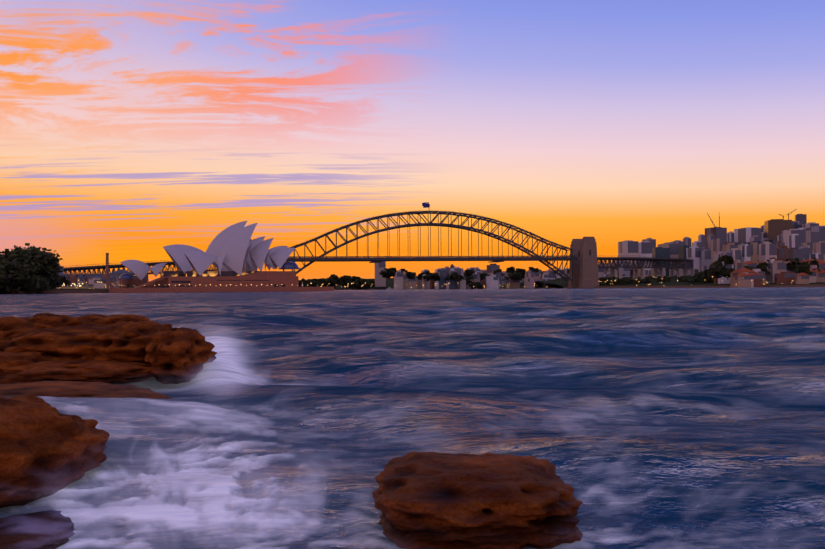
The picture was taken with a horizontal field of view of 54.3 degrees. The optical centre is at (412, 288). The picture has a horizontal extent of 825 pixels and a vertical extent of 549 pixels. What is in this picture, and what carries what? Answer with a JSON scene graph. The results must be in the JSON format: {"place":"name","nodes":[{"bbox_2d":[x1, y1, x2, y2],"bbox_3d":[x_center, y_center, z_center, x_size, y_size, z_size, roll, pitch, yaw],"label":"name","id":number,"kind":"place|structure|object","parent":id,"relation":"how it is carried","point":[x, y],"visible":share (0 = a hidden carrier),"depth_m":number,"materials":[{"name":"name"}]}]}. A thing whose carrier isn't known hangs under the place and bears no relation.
{"place":"outdoors","nodes":[
{"label":"outdoors","id":0,"kind":"place"},
{"bbox_2d":[0,288,108,293],"bbox_3d":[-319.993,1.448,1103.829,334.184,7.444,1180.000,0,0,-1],"label":"shoreline","id":1,"kind":"structure","parent":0,"point":[94,290],"depth_m":710.79,"materials":[{"name":"brown stone"}]},
{"bbox_2d":[80,314,106,323],"bbox_3d":[-7.682,0.907,19.314,1.252,0.588,1.799,0,0,-1],"label":"rock","id":2,"kind":"object","parent":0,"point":[89,318],"visible":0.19,"depth_m":18.89,"materials":[{"name":"stone"}]},
{"bbox_2d":[106,253,108,273],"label":"chimney","id":3,"kind":"object","parent":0,"point":[107,263],"visible":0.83,"depth_m":1169.55,"materials":[{"name":"brown brick"}]},
{"bbox_2d":[144,327,214,383],"bbox_3d":[-4.344,1.243,14.942,1.157,1.054,1.985,0,0,-1],"label":"rock","id":4,"kind":"object","parent":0,"point":[178,355],"visible":1,"depth_m":14.40,"materials":[{"name":"brown stone"}]},
{"bbox_2d":[160,271,258,277],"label":"opera house glass walls","id":5,"kind":"structure","parent":0,"point":[195,273],"depth_m":722.41,"materials":[{"name":"orange glass"}]},
{"bbox_2d":[109,271,333,292],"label":"opera house podium","id":6,"kind":"object","parent":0,"point":[289,279],"visible":0.92,"depth_m":700.60,"materials":[{"name":"brown stone"}]},
{"bbox_2d":[120,221,294,279],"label":"opera house shells","id":7,"kind":"object","parent":6,"relation":"on","point":[232,248],"visible":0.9,"depth_m":745.41},
{"bbox_2d":[117,273,133,278],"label":"dome","id":8,"kind":"structure","parent":7,"relation":"attached to","point":[125,276],"depth_m":743.85,"materials":[{"name":"grey glass"}]},
{"bbox_2d":[134,280,317,287],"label":"lights","id":9,"kind":"object","parent":6,"relation":"on","point":[275,285],"visible":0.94,"depth_m":691.68},
{"bbox_2d":[278,261,301,268],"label":"dome","id":10,"kind":"structure","parent":6,"relation":"on","point":[290,265],"depth_m":740.84,"materials":[{"name":"blue glass"}]},
{"bbox_2d":[0,287,824,548],"bbox_3d":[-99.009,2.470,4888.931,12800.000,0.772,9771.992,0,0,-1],"label":"sea water","id":11,"kind":"structure","parent":0,"point":[666,418],"depth_m":9.80,"materials":[{"name":"blue liquid"}]},
{"bbox_2d":[0,316,34,343],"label":"rock","id":12,"kind":"object","parent":11,"relation":"on","point":[10,325],"visible":0.15,"depth_m":16.16,"materials":[{"name":"stone"}]},
{"bbox_2d":[0,351,61,372],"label":"rock","id":13,"kind":"object","parent":11,"relation":"on","point":[8,359],"visible":0.4,"depth_m":14.35,"materials":[{"name":"stone"}]},
{"bbox_2d":[0,510,74,548],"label":"rock","id":14,"kind":"object","parent":11,"relation":"on","point":[51,529],"visible":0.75,"depth_m":5.58,"materials":[{"name":"stone"}]},
{"bbox_2d":[0,395,109,507],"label":"rock","id":15,"kind":"object","parent":11,"relation":"on","point":[46,449],"visible":0.96,"depth_m":6.63,"materials":[{"name":"stone"}]},
{"bbox_2d":[0,381,155,397],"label":"ledge rock","id":16,"kind":"object","parent":11,"relation":"on","point":[74,389],"visible":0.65,"depth_m":11.39,"materials":[{"name":"stone"}]},
{"bbox_2d":[0,360,156,383],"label":"rock","id":17,"kind":"object","parent":11,"relation":"on","point":[113,372],"visible":0.75,"depth_m":13.75,"materials":[{"name":"stone"}]},
{"bbox_2d":[0,324,216,363],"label":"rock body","id":18,"kind":"object","parent":11,"relation":"on","point":[70,343],"visible":0.17,"depth_m":15.06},
{"bbox_2d":[29,313,88,328],"bbox_3d":[-7.743,0.916,17.262,1.536,0.805,2.037,0,0,-1],"label":"rock","id":19,"kind":"object","parent":18,"relation":"on","point":[44,320],"visible":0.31,"depth_m":16.80,"materials":[{"name":"stone"}]},
{"bbox_2d":[94,314,149,324],"bbox_3d":[-6.575,0.936,18.331,1.557,0.717,1.922,0,0,-1],"label":"rock","id":20,"kind":"object","parent":18,"relation":"on","point":[118,319],"visible":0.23,"depth_m":17.91,"materials":[{"name":"stone"}]},
{"bbox_2d":[81,321,168,362],"bbox_3d":[-5.476,1.131,15.762,1.978,0.988,2.305,0,0,-1],"label":"rock","id":21,"kind":"object","parent":18,"relation":"on","point":[128,341],"visible":0.44,"depth_m":14.92,"materials":[{"name":"stone"}]},
{"bbox_2d":[160,323,172,327],"bbox_3d":[-5.462,1.001,16.842,0.943,0.585,1.558,0,0,-1],"label":"rock","id":22,"kind":"object","parent":18,"relation":"on","point":[167,325],"visible":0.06,"depth_m":16.81,"materials":[{"name":"stone"}]},
{"bbox_2d":[89,391,171,398],"bbox_3d":[-4.002,1.531,10.867,1.417,0.175,1.719,0,0,-1],"label":"ledge rock","id":23,"kind":"object","parent":11,"relation":"on","point":[150,395],"visible":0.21,"depth_m":10.99,"materials":[{"name":"stone"}]},
{"bbox_2d":[372,451,582,548],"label":"rock block","id":24,"kind":"object","parent":11,"relation":"on","point":[487,500],"visible":0.98,"depth_m":5.42,"materials":[{"name":"stone"}]},
{"bbox_2d":[0,0,824,280],"label":"sky","id":25,"kind":"structure","parent":0,"point":[130,129],"materials":[{"name":"orange"}]},
{"bbox_2d":[62,276,792,288],"bbox_3d":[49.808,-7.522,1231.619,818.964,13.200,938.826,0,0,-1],"label":"harbour shore lamps","id":26,"kind":"object","parent":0,"point":[395,285],"visible":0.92,"depth_m":971.98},
{"bbox_2d":[283,210,578,280],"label":"arch bridge","id":27,"kind":"structure","parent":0,"point":[542,259],"depth_m":1397.36,"materials":[{"name":"grey metal"}]},
{"bbox_2d":[422,202,429,207],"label":"harbour bridge flags","id":28,"kind":"object","parent":27,"relation":"on","point":[425,204],"visible":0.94,"depth_m":1386.19,"materials":[{"name":"blue fabric"}]},
{"bbox_2d":[334,278,562,289],"bbox_3d":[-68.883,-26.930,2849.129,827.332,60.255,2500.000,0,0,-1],"label":"lavender terrain","id":29,"kind":"structure","parent":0,"point":[389,282],"depth_m":2359.88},
{"bbox_2d":[524,271,824,287],"bbox_3d":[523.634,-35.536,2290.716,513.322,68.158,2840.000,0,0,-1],"label":"shoreline","id":30,"kind":"structure","parent":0,"point":[562,282],"depth_m":1235.49,"materials":[{"name":"brown stone"}]},
{"bbox_2d":[0,243,824,293],"bbox_3d":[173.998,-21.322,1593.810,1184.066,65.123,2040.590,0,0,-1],"label":"trees","id":31,"kind":"object","parent":30,"relation":"on","point":[26,277],"materials":[{"name":"green plant"}]},
{"bbox_2d":[145,267,694,281],"bbox_3d":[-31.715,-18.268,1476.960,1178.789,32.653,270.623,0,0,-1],"label":"viaduct piers","id":32,"kind":"structure","parent":30,"relation":"on","point":[681,272],"depth_m":1483.45,"materials":[{"name":"beige concrete"}]},
{"bbox_2d":[64,256,693,274],"bbox_3d":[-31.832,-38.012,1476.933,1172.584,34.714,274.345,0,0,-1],"label":"harbour bridge approach spans","id":33,"kind":"object","parent":32,"relation":"on","point":[656,261],"visible":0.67,"depth_m":1426.76,"materials":[{"name":"grey metal"}]},
{"bbox_2d":[49,214,824,289],"bbox_3d":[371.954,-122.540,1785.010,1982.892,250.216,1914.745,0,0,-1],"label":"city buildings","id":34,"kind":"structure","parent":30,"relation":"on","point":[799,237],"depth_m":1770.14,"materials":[{"name":"grey concrete"}]},
{"bbox_2d":[707,209,795,234],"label":"construction cranes","id":35,"kind":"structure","parent":34,"relation":"on","point":[719,220],"depth_m":2377.64,"materials":[{"name":"grey metal"}]},
{"bbox_2d":[568,239,581,287],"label":"bridge pylon","id":36,"kind":"object","parent":30,"relation":"on","point":[575,246],"visible":0.4,"depth_m":1454.93,"materials":[{"name":"stone"}]},
{"bbox_2d":[579,237,598,287],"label":"bridge pylon","id":37,"kind":"object","parent":30,"relation":"on","point":[588,277],"visible":0.98,"depth_m":1396.70,"materials":[{"name":"stone"}]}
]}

